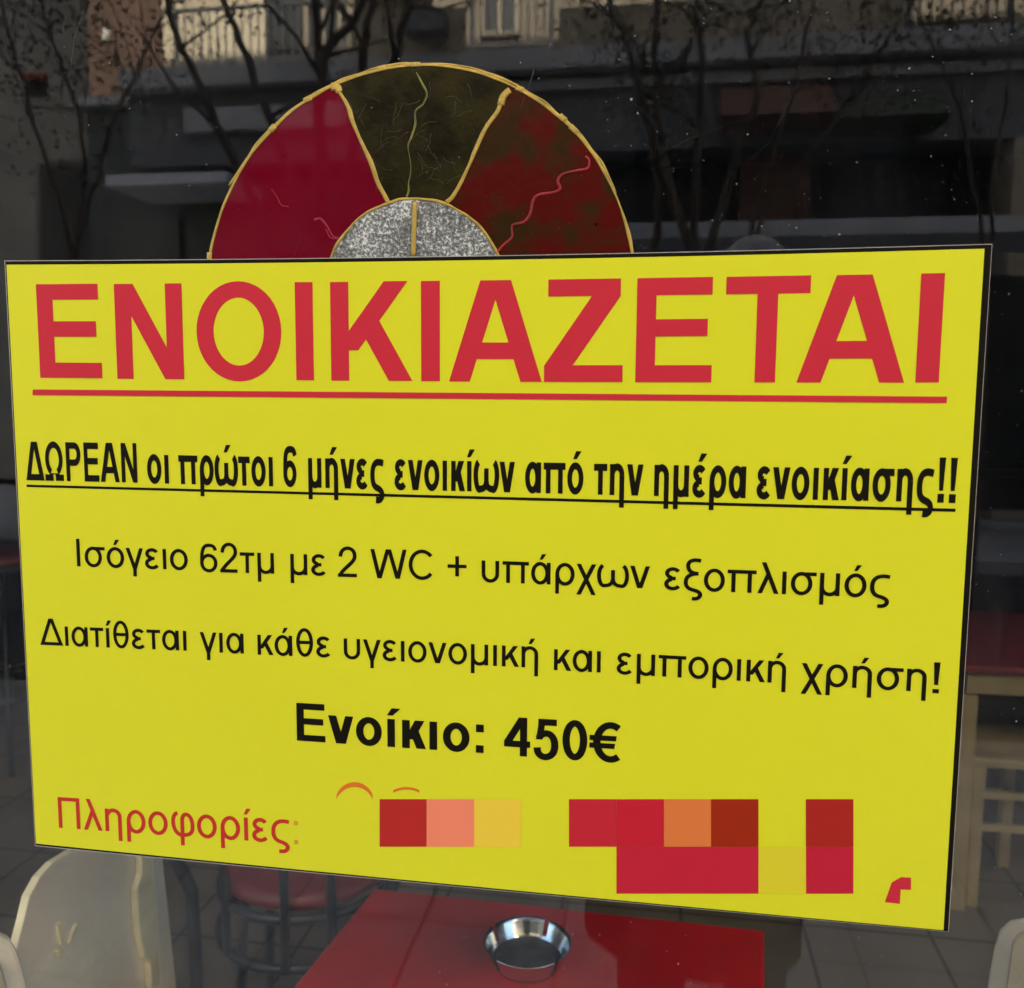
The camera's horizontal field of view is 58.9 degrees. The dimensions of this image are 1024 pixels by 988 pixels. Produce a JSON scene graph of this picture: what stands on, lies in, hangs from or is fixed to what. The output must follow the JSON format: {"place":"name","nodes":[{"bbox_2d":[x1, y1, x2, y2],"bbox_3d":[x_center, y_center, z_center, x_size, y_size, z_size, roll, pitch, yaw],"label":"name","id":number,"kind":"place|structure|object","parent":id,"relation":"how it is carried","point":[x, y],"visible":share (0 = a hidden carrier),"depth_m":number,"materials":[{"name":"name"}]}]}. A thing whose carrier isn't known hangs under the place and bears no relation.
{"place":"outdoors","nodes":[
{"label":"outdoors","id":0,"kind":"place"},
{"bbox_2d":[0,544,26,776],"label":"bar stool","id":1,"kind":"object","parent":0,"point":[9,556],"visible":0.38,"depth_m":3.56,"materials":[{"name":"black metal"}]},
{"bbox_2d":[0,608,1023,987],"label":"floor","id":2,"kind":"structure","parent":0,"point":[798,952],"depth_m":2.61,"materials":[{"name":"grey tile"}]},
{"bbox_2d":[0,932,26,987],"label":"plastic chair","id":3,"kind":"object","parent":2,"relation":"on","point":[11,974],"visible":1,"depth_m":1.04,"materials":[{"name":"paint"}]},
{"bbox_2d":[11,849,175,987],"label":"chair","id":4,"kind":"object","parent":2,"relation":"on","point":[70,932],"visible":0.78,"depth_m":1.24,"materials":[{"name":"plastic"}]},
{"bbox_2d":[166,859,400,987],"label":"bistro chair","id":5,"kind":"object","parent":2,"relation":"on","point":[282,892],"visible":0.37,"depth_m":1.88,"materials":[{"name":"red metal"}]},
{"bbox_2d":[294,889,763,987],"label":"red table","id":6,"kind":"object","parent":2,"relation":"on","point":[388,939],"visible":0.97,"depth_m":1.25,"materials":[{"name":"wood"}]},
{"bbox_2d":[483,916,570,982],"bbox_3d":[0.020,0.615,1.218,0.118,0.032,0.118,1,6,9],"label":"ashtray","id":7,"kind":"object","parent":6,"relation":"on","point":[527,949],"visible":1,"depth_m":1.24,"materials":[{"name":"silver metal"}]},
{"bbox_2d":[950,611,1023,910],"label":"cream table","id":8,"kind":"object","parent":2,"relation":"on","point":[995,650],"visible":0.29,"depth_m":2.64,"materials":[{"name":"red wood"}]},
{"bbox_2d":[965,724,1023,906],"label":"cream stool","id":9,"kind":"object","parent":2,"relation":"on","point":[991,741],"visible":0.67,"depth_m":2.68,"materials":[{"name":"paint"}]},
{"bbox_2d":[969,460,1023,612],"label":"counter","id":10,"kind":"object","parent":2,"relation":"on","point":[995,573],"depth_m":5.31,"materials":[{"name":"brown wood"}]},
{"bbox_2d":[988,918,1023,987],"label":"plastic chair","id":11,"kind":"object","parent":2,"relation":"on","point":[1007,961],"visible":1,"depth_m":1.11,"materials":[{"name":"paint"}]},
{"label":"pavement","id":12,"kind":"structure","parent":0,"visible":0},
{"bbox_2d":[0,0,1023,612],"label":"shop building","id":13,"kind":"structure","parent":12,"relation":"on","point":[98,112],"depth_m":5.14,"materials":[{"name":"glass"}]},
{"bbox_3d":[0.083,-0.198,0.667,4.400,2.450,0.080,1,6,9],"label":"shop window","id":14,"kind":"object","parent":13,"relation":"attached to","visible":0},
{"bbox_2d":[207,62,633,259],"bbox_3d":[-0.075,-0.206,0.680,0.336,0.226,0.001,1,6,9],"label":"painted sunburst","id":15,"kind":"object","parent":14,"relation":"attached to","point":[396,184],"visible":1,"depth_m":0.68,"materials":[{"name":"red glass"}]},
{"bbox_2d":[4,244,991,931],"bbox_3d":[-0.044,0.068,0.704,0.750,0.500,0.002,1,6,9],"label":"rental notice","id":16,"kind":"object","parent":14,"relation":"attached to","point":[636,578],"visible":1,"depth_m":0.70,"materials":[{"name":"yellow paper"}]},
{"bbox_2d":[10,0,1023,985],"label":"dust","id":17,"kind":"object","parent":14,"relation":"attached to","point":[712,220],"visible":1,"depth_m":0.65,"materials":[{"name":"grey"}]}
]}

